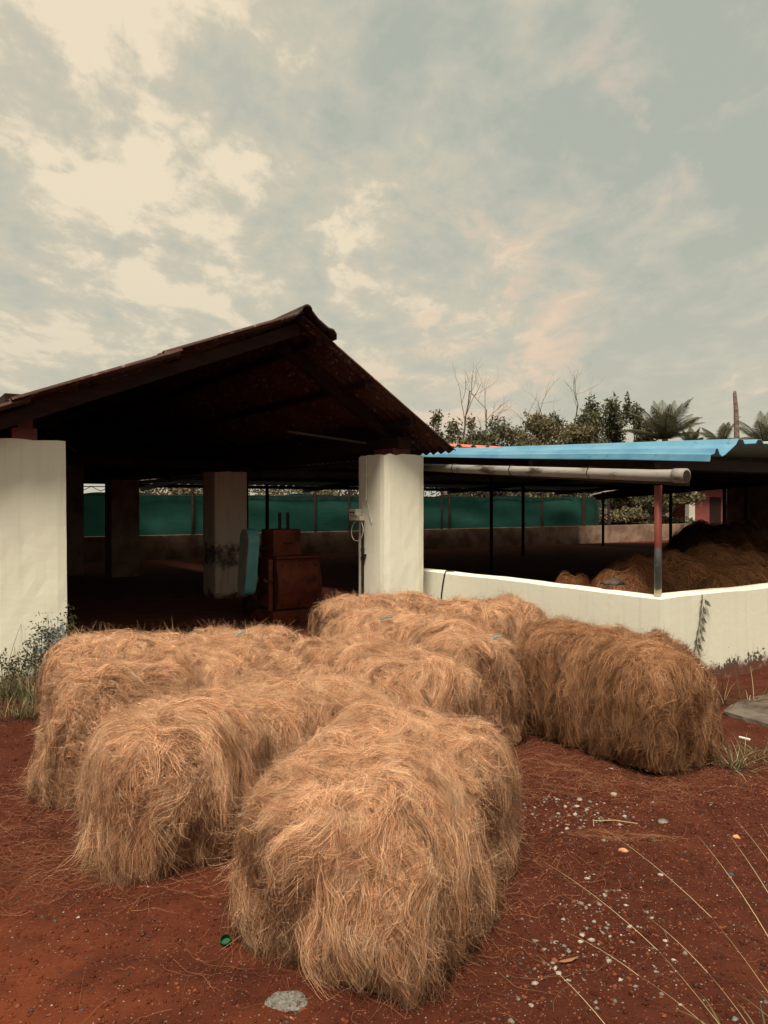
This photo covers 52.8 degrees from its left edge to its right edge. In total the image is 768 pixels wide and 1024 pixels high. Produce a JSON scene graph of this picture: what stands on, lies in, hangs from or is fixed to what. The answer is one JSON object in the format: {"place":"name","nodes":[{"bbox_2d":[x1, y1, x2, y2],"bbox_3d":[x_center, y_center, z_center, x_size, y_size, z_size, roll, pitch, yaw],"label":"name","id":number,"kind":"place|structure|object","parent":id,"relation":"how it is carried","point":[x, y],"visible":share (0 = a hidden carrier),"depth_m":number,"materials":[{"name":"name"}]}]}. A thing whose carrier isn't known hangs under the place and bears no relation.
{"place":"outdoors","nodes":[
{"label":"outdoors","id":0,"kind":"place"},
{"bbox_2d":[25,562,310,685],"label":"floor","id":1,"kind":"structure","parent":0,"point":[97,597],"depth_m":11.68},
{"bbox_2d":[0,304,455,687],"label":"gabled shed","id":2,"kind":"structure","parent":1,"relation":"on","point":[296,387],"depth_m":9.09,"materials":[{"name":"paint"}]},
{"bbox_2d":[349,509,364,520],"bbox_3d":[-0.328,0.032,9.077,0.095,0.135,0.240,0,1,-33],"label":"switch box","id":3,"kind":"object","parent":2,"relation":"attached to","point":[355,514],"visible":1,"depth_m":9.03,"materials":[{"name":"white plastic"}]},
{"bbox_2d":[351,500,371,540],"bbox_3d":[-0.273,0.102,9.006,0.047,0.486,0.390,0,1,-39],"label":"loose cable","id":4,"kind":"object","parent":2,"relation":"attached to","point":[362,525],"visible":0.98,"depth_m":8.97,"materials":[{"name":"white plastic"}]},
{"bbox_2d":[361,523,365,594],"bbox_3d":[-0.243,0.785,9.005,0.046,1.310,0.073,0,1,-34],"label":"cable pipe","id":5,"kind":"object","parent":2,"relation":"attached to","point":[363,555],"visible":0.7,"depth_m":9.00,"materials":[{"name":"black plastic"}]},
{"bbox_2d":[365,457,367,499],"bbox_3d":[-0.204,-0.388,8.945,0.031,0.502,0.031,0,1,-11],"label":"cable conduit","id":6,"kind":"object","parent":2,"relation":"attached to","point":[366,483],"visible":1,"depth_m":8.94,"materials":[{"name":"white plastic"}]},
{"bbox_2d":[238,512,321,624],"bbox_3d":[-1.417,0.717,10.141,0.982,1.420,0.771,0,1,-33],"label":"fibre machine","id":7,"kind":"object","parent":1,"relation":"on","point":[288,590],"visible":0.94,"depth_m":9.94,"materials":[{"name":"red metal"}]},
{"bbox_2d":[0,508,767,1023],"bbox_3d":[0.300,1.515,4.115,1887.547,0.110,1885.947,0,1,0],"label":"ground","id":8,"kind":"structure","parent":0,"point":[162,950],"depth_m":2.79,"materials":[{"name":"red soil"}]},
{"bbox_2d":[0,625,27,695],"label":"tall grass","id":9,"kind":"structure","parent":8,"relation":"on","point":[9,670],"depth_m":6.33,"materials":[{"name":"plant"}]},
{"bbox_2d":[0,690,36,732],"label":"grass tuft","id":10,"kind":"object","parent":8,"relation":"on","point":[20,714],"visible":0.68,"depth_m":5.67,"materials":[{"name":"plant"}]},
{"bbox_2d":[0,660,38,708],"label":"grass tuft","id":11,"kind":"object","parent":8,"relation":"on","point":[23,693],"visible":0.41,"depth_m":6.10,"materials":[{"name":"plant"}]},
{"bbox_2d":[0,656,42,705],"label":"grass tuft","id":12,"kind":"object","parent":8,"relation":"on","point":[9,687],"visible":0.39,"depth_m":6.33,"materials":[{"name":"plant"}]},
{"bbox_2d":[4,690,39,726],"bbox_3d":[-2.562,1.409,5.760,0.766,0.203,1.019,0,1,-15],"label":"grass tuft","id":13,"kind":"object","parent":8,"relation":"on","point":[31,714],"visible":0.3,"depth_m":5.67,"materials":[{"name":"plant"}]},
{"bbox_2d":[8,669,38,716],"bbox_3d":[-2.591,1.359,5.976,0.977,0.306,0.888,0,1,30],"label":"grass tuft","id":14,"kind":"object","parent":8,"relation":"on","point":[27,695],"visible":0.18,"depth_m":5.98,"materials":[{"name":"plant"}]},
{"bbox_2d":[21,616,42,691],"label":"tall grass","id":15,"kind":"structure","parent":8,"relation":"on","point":[35,666],"depth_m":6.22,"materials":[{"name":"plant"}]},
{"bbox_2d":[0,603,77,687],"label":"leafy weed","id":16,"kind":"object","parent":8,"relation":"on","point":[42,631],"visible":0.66,"depth_m":6.34,"materials":[{"name":"green plant"}]},
{"bbox_2d":[15,626,313,813],"bbox_3d":[-1.211,1.177,4.609,1.471,0.649,0.754,0,1,-36],"label":"coir bale","id":17,"kind":"object","parent":8,"relation":"on","point":[76,692],"visible":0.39,"depth_m":4.19},
{"bbox_2d":[22,620,311,739],"bbox_3d":[-1.439,1.197,5.414,1.694,0.617,0.621,0,1,-12],"label":"coir bale","id":18,"kind":"object","parent":8,"relation":"on","point":[62,650],"visible":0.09,"depth_m":5.23},
{"bbox_2d":[139,479,202,494],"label":"leafy tree","id":19,"kind":"object","parent":8,"relation":"on","point":[182,491],"visible":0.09,"depth_m":33.20,"materials":[{"name":"green plant"}]},
{"bbox_2d":[220,934,231,946],"bbox_3d":[-0.554,1.501,2.706,0.038,0.024,0.039,0,29,0],"label":"bottle cap","id":20,"kind":"object","parent":8,"relation":"on","point":[225,940],"visible":0.98,"depth_m":2.71,"materials":[{"name":"green plastic"}]},
{"bbox_2d":[54,657,399,892],"bbox_3d":[-0.660,1.182,3.810,1.471,0.632,0.782,0,1,-40],"label":"coir bale","id":21,"kind":"object","parent":8,"relation":"on","point":[163,777],"visible":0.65,"depth_m":3.26},
{"bbox_2d":[264,990,307,1011],"bbox_3d":[-0.297,1.511,2.396,0.149,0.032,0.095,0,1,0],"label":"concrete lump","id":22,"kind":"object","parent":8,"relation":"on","point":[287,1001],"visible":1,"depth_m":2.38,"materials":[{"name":"grey concrete"}]},
{"bbox_2d":[248,485,358,531],"bbox_3d":[-2.607,-0.675,38.114,8.724,3.718,5.398,0,1,0],"label":"leafy tree","id":23,"kind":"object","parent":8,"relation":"on","point":[273,492],"visible":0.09,"depth_m":37.03,"materials":[{"name":"green plant"}]},
{"bbox_2d":[202,687,537,1013],"bbox_3d":[0.004,1.236,3.132,0.838,0.573,1.338,0,1,23],"label":"coir bale","id":24,"kind":"object","parent":8,"relation":"on","point":[377,845],"visible":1,"depth_m":2.59},
{"bbox_2d":[307,587,440,640],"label":"coir bale","id":25,"kind":"object","parent":8,"relation":"on","point":[413,598],"visible":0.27,"depth_m":7.13},
{"bbox_2d":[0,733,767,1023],"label":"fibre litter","id":26,"kind":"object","parent":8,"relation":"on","point":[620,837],"depth_m":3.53,"materials":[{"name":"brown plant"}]},
{"bbox_2d":[84,523,689,562],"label":"wall","id":27,"kind":"structure","parent":8,"relation":"on","point":[160,547],"depth_m":26.76,"materials":[{"name":"paint"}]},
{"bbox_2d":[84,486,609,536],"bbox_3d":[-1.583,-0.098,24.465,25.805,1.430,0.241,0,1,-34],"label":"net fence","id":28,"kind":"object","parent":27,"relation":"on","point":[179,514],"visible":0.59,"depth_m":24.38,"materials":[{"name":"green fabric netting"},{"name":"dark steel"}]},
{"bbox_2d":[281,624,498,726],"bbox_3d":[-0.033,1.196,4.955,0.747,0.599,1.564,0,1,-34],"label":"coir bale","id":29,"kind":"object","parent":8,"relation":"on","point":[440,678],"visible":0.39,"depth_m":4.51},
{"bbox_2d":[314,598,479,645],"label":"coir bale","id":30,"kind":"object","parent":8,"relation":"on","point":[400,623],"visible":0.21,"depth_m":6.09},
{"bbox_2d":[427,408,467,494],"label":"leafy tree","id":31,"kind":"object","parent":8,"relation":"on","point":[435,417],"visible":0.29,"depth_m":36.87,"materials":[{"name":"green plant"}]},
{"bbox_2d":[447,413,484,528],"bbox_3d":[4.154,-1.981,39.855,2.574,6.282,1.746,0,1,0],"label":"leafy tree","id":32,"kind":"object","parent":8,"relation":"on","point":[471,422],"visible":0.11,"depth_m":39.86,"materials":[{"name":"green plant"}]},
{"bbox_2d":[402,611,535,748],"bbox_3d":[0.524,1.151,5.484,0.613,0.666,1.327,0,1,-6],"label":"coir bale","id":33,"kind":"object","parent":8,"relation":"on","point":[473,642],"visible":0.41,"depth_m":4.93},
{"bbox_2d":[446,363,493,528],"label":"bare tree","id":34,"kind":"object","parent":8,"relation":"on","point":[468,405],"visible":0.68,"depth_m":41.51,"materials":[{"name":"grey plant"}]},
{"bbox_2d":[418,584,548,655],"bbox_3d":[0.877,1.150,6.968,1.038,0.670,0.748,0,1,-25],"label":"coir bale","id":35,"kind":"object","parent":8,"relation":"on","point":[504,614],"visible":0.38,"depth_m":6.74},
{"bbox_2d":[425,413,547,496],"bbox_3d":[4.775,-1.861,38.218,7.198,6.078,4.234,0,1,-12],"label":"leafy tree","id":36,"kind":"object","parent":8,"relation":"on","point":[498,433],"visible":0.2,"depth_m":37.53,"materials":[{"name":"green plant"}]},
{"bbox_2d":[466,381,511,444],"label":"bare tree","id":37,"kind":"object","parent":8,"relation":"on","point":[493,410],"visible":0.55,"depth_m":43.11,"materials":[{"name":"grey plant"}]},
{"bbox_2d":[465,411,559,496],"bbox_3d":[7.415,-2.013,39.506,7.066,6.354,3.914,0,1,-15],"label":"leafy tree","id":38,"kind":"object","parent":8,"relation":"on","point":[543,438],"visible":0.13,"depth_m":39.11,"materials":[{"name":"green plant"}]},
{"bbox_2d":[506,377,559,440],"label":"bare tree","id":39,"kind":"object","parent":8,"relation":"on","point":[535,407],"visible":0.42,"depth_m":41.74,"materials":[{"name":"grey plant"}]},
{"bbox_2d":[483,415,600,496],"bbox_3d":[7.326,-1.864,39.235,6.595,6.062,5.156,0,1,0],"label":"leafy tree","id":40,"kind":"object","parent":8,"relation":"on","point":[567,436],"visible":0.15,"depth_m":38.07,"materials":[{"name":"green plant"}]},
{"bbox_2d":[558,956,578,962],"bbox_3d":[0.625,1.516,2.618,0.085,0.006,0.015,0,1,-20],"label":"dry leaf","id":41,"kind":"object","parent":8,"relation":"on","point":[568,960],"visible":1,"depth_m":2.61,"materials":[{"name":"orange plant"}]},
{"bbox_2d":[542,959,604,1023],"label":"dry grass stalk","id":42,"kind":"object","parent":8,"relation":"on","point":[579,994],"visible":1,"depth_m":2.27,"materials":[{"name":"plant"}]},
{"bbox_2d":[543,405,607,495],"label":"leafy tree","id":43,"kind":"object","parent":8,"relation":"on","point":[557,420],"visible":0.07,"depth_m":40.53,"materials":[{"name":"green plant"}]},
{"bbox_2d":[531,492,620,526],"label":"leafy tree","id":44,"kind":"object","parent":8,"relation":"on","point":[551,494],"visible":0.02,"depth_m":35.35,"materials":[{"name":"green plant"}]},
{"bbox_2d":[547,358,606,442],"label":"bare tree","id":45,"kind":"object","parent":8,"relation":"on","point":[574,394],"visible":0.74,"depth_m":41.10,"materials":[{"name":"grey plant"}]},
{"bbox_2d":[590,492,606,525],"bbox_3d":[10.006,0.051,36.602,1.000,2.270,1.400,0,1,-10],"label":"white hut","id":46,"kind":"object","parent":8,"relation":"on","point":[601,508],"visible":0.1,"depth_m":36.02,"materials":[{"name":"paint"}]},
{"bbox_2d":[570,391,650,499],"bbox_3d":[11.596,-2.531,39.947,5.208,7.378,3.766,0,1,0],"label":"leafy tree","id":47,"kind":"object","parent":8,"relation":"on","point":[590,414],"visible":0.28,"depth_m":39.56,"materials":[{"name":"green plant"}]},
{"bbox_2d":[593,820,637,826],"bbox_3d":[1.113,1.505,3.751,0.225,0.012,0.052,0,1,-7],"label":"twig","id":48,"kind":"object","parent":8,"relation":"on","point":[614,820],"visible":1,"depth_m":3.76,"materials":[{"name":"wood"}]},
{"bbox_2d":[565,491,668,524],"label":"leafy tree","id":49,"kind":"object","parent":8,"relation":"on","point":[646,501],"visible":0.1,"depth_m":35.44,"materials":[{"name":"green plant"}]},
{"bbox_2d":[514,611,732,775],"bbox_3d":[1.466,1.151,5.082,0.650,0.663,1.295,0,1,-35],"label":"coir bale","id":50,"kind":"object","parent":8,"relation":"on","point":[648,700],"visible":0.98,"depth_m":4.66},
{"bbox_2d":[618,848,628,852],"bbox_3d":[1.058,1.495,3.413,0.047,0.019,0.033,0,1,25],"label":"stone","id":51,"kind":"object","parent":8,"relation":"on","point":[623,850],"visible":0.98,"depth_m":3.41,"materials":[{"name":"orange stone"}]},
{"bbox_2d":[605,391,658,498],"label":"leafy tree","id":52,"kind":"object","parent":8,"relation":"on","point":[637,423],"visible":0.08,"depth_m":41.60,"materials":[{"name":"green plant"}]},
{"bbox_2d":[556,869,718,1023],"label":"dry grass stalk","id":53,"kind":"object","parent":8,"relation":"on","point":[650,943],"visible":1,"depth_m":2.37,"materials":[{"name":"plant"}]},
{"bbox_2d":[571,934,719,1023],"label":"dry grass stalk","id":54,"kind":"object","parent":8,"relation":"on","point":[679,1003],"visible":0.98,"depth_m":2.29,"materials":[{"name":"plant"}]},
{"bbox_2d":[599,491,709,524],"bbox_3d":[11.870,-0.376,35.943,6.205,3.212,3.737,0,1,0],"label":"leafy tree","id":55,"kind":"object","parent":8,"relation":"on","point":[627,507],"visible":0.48,"depth_m":35.15,"materials":[{"name":"green plant"}]},
{"bbox_2d":[657,818,667,823],"bbox_3d":[1.375,1.531,3.821,0.056,0.021,0.049,0,1,-24],"label":"stone","id":56,"kind":"object","parent":8,"relation":"on","point":[661,821],"visible":1,"depth_m":3.81,"materials":[{"name":"grey stone"}]},
{"bbox_2d":[620,398,709,516],"bbox_3d":[13.895,-2.252,38.070,4.652,6.864,4.498,0,1,0],"label":"palm tree","id":57,"kind":"object","parent":8,"relation":"on","point":[665,426],"visible":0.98,"depth_m":37.66,"materials":[{"name":"green plant"}]},
{"bbox_2d":[588,480,767,545],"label":"lean to","id":58,"kind":"object","parent":8,"relation":"on","point":[743,501],"visible":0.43,"depth_m":25.45,"materials":[{"name":"metal"}]},
{"bbox_2d":[607,831,767,1015],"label":"dry grass stalk","id":59,"kind":"object","parent":8,"relation":"on","point":[725,934],"visible":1,"depth_m":2.34,"materials":[{"name":"plant"}]},
{"bbox_2d":[680,427,703,440],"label":"palm tree","id":60,"kind":"object","parent":8,"relation":"on","point":[693,437],"visible":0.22,"depth_m":45.70,"materials":[{"name":"green plant"}]},
{"bbox_2d":[672,489,722,524],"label":"house","id":61,"kind":"structure","parent":8,"relation":"on","point":[710,510],"depth_m":38.05,"materials":[{"name":"pink paint"}]},
{"bbox_2d":[710,497,720,524],"bbox_3d":[16.322,0.221,38.093,0.600,1.900,0.028,0,1,-10],"label":"door","id":62,"kind":"structure","parent":61,"relation":"in","point":[715,502],"depth_m":38.08,"materials":[{"name":"brown wood"}]},
{"bbox_2d":[656,923,765,1023],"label":"dry grass stalk","id":63,"kind":"object","parent":8,"relation":"on","point":[724,992],"visible":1,"depth_m":2.27,"materials":[{"name":"plant"}]},
{"bbox_2d":[701,417,752,439],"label":"palm tree","id":64,"kind":"object","parent":8,"relation":"on","point":[722,434],"visible":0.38,"depth_m":39.58,"materials":[{"name":"green plant"}]},
{"bbox_2d":[701,734,767,778],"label":"grass tuft","id":65,"kind":"object","parent":8,"relation":"on","point":[729,764],"visible":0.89,"depth_m":4.56,"materials":[{"name":"plant"}]},
{"bbox_2d":[702,841,767,935],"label":"dry grass stalk","id":66,"kind":"object","parent":8,"relation":"on","point":[743,896],"visible":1,"depth_m":2.42,"materials":[{"name":"plant"}]},
{"bbox_2d":[732,1016,739,1021],"bbox_3d":[1.047,1.514,2.310,0.025,0.010,0.018,0,1,-33],"label":"stone","id":67,"kind":"object","parent":8,"relation":"on","point":[735,1018],"visible":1,"depth_m":2.31,"materials":[{"name":"beige stone"}]},
{"bbox_2d":[733,391,739,438],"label":"dead palm","id":68,"kind":"object","parent":8,"relation":"on","point":[736,420],"visible":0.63,"depth_m":38.86,"materials":[{"name":"brown plant"}]},
{"bbox_2d":[711,673,763,705],"bbox_3d":[2.721,1.324,5.952,0.836,0.316,0.909,0,1,0],"label":"grass tuft","id":69,"kind":"object","parent":8,"relation":"on","point":[722,702],"visible":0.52,"depth_m":5.91,"materials":[{"name":"plant"}]},
{"bbox_2d":[719,665,767,708],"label":"grass tuft","id":70,"kind":"object","parent":8,"relation":"on","point":[746,692],"visible":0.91,"depth_m":6.00,"materials":[{"name":"plant"}]},
{"bbox_2d":[723,695,767,726],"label":"concrete apron","id":71,"kind":"object","parent":8,"relation":"on","point":[746,711],"visible":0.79,"depth_m":5.70,"materials":[{"name":"grey concrete"}]},
{"bbox_2d":[728,730,767,763],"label":"grass tuft","id":72,"kind":"object","parent":8,"relation":"on","point":[745,744],"visible":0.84,"depth_m":4.77,"materials":[{"name":"plant"}]},
{"bbox_2d":[739,411,767,440],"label":"palm tree","id":73,"kind":"object","parent":8,"relation":"on","point":[762,433],"visible":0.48,"depth_m":41.88,"materials":[{"name":"green plant"}]},
{"bbox_2d":[0,690,767,1023],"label":"gravel","id":74,"kind":"structure","parent":0,"point":[604,908],"depth_m":2.88,"materials":[{"name":"stone"}]},
{"bbox_2d":[0,0,767,496],"label":"sky","id":75,"kind":"structure","parent":0,"point":[520,190],"materials":[{"name":"grey"}]},
{"bbox_2d":[140,544,662,607],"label":"floor","id":76,"kind":"structure","parent":0,"point":[545,562],"depth_m":19.96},
{"bbox_2d":[139,439,767,595],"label":"drying shed","id":77,"kind":"structure","parent":76,"relation":"on","point":[569,469],"depth_m":8.85,"materials":[{"name":"metal"}]},
{"bbox_2d":[450,444,501,446],"bbox_3d":[0.684,-0.957,10.852,2.000,0.172,1.398,0,1,-33],"label":"orange roof bay","id":78,"kind":"object","parent":77,"relation":"on","point":[461,445],"visible":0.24,"depth_m":10.43,"materials":[{"name":"orange tile"}]},
{"bbox_2d":[423,568,767,679],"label":"parapet wall","id":79,"kind":"structure","parent":76,"relation":"on","point":[735,626],"depth_m":7.14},
{"bbox_2d":[441,570,453,599],"bbox_3d":[0.741,1.055,9.056,0.151,0.750,0.090,0,1,-34],"label":"hanging cable","id":80,"kind":"object","parent":79,"relation":"hanging from","point":[443,580],"visible":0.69,"depth_m":9.01,"materials":[{"name":"black plastic"}]},
{"bbox_2d":[693,594,710,659],"bbox_3d":[2.778,1.067,6.788,0.279,0.690,0.046,0,1,-33],"label":"climbing vine","id":81,"kind":"object","parent":79,"relation":"attached to","point":[707,603],"visible":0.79,"depth_m":6.80,"materials":[{"name":"grey plant"}]},
{"bbox_2d":[587,552,676,593],"bbox_3d":[2.563,0.978,7.978,1.500,0.956,1.240,0,1,-33],"label":"fibre heap","id":82,"kind":"object","parent":76,"relation":"on","point":[635,574],"visible":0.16,"depth_m":7.73,"materials":[{"name":"brown plant"}]},
{"bbox_2d":[600,577,625,584],"bbox_3d":[2.138,0.644,7.256,0.228,0.068,0.180,0,1,-20],"label":"sack","id":83,"kind":"object","parent":82,"relation":"on","point":[613,581],"visible":1,"depth_m":7.19,"materials":[{"name":"grey fabric"}]},
{"bbox_2d":[644,540,767,591],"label":"fibre heap","id":84,"kind":"object","parent":76,"relation":"on","point":[698,566],"visible":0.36,"depth_m":8.44,"materials":[{"name":"brown plant"}]},
{"bbox_2d":[662,515,767,552],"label":"fibre heap","id":85,"kind":"object","parent":76,"relation":"on","point":[734,534],"visible":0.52,"depth_m":16.65,"materials":[{"name":"brown plant"}]},
{"bbox_2d":[738,542,767,560],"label":"fibre heap","id":86,"kind":"object","parent":76,"relation":"on","point":[747,547],"visible":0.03,"depth_m":10.32,"materials":[{"name":"brown plant"}]}
]}

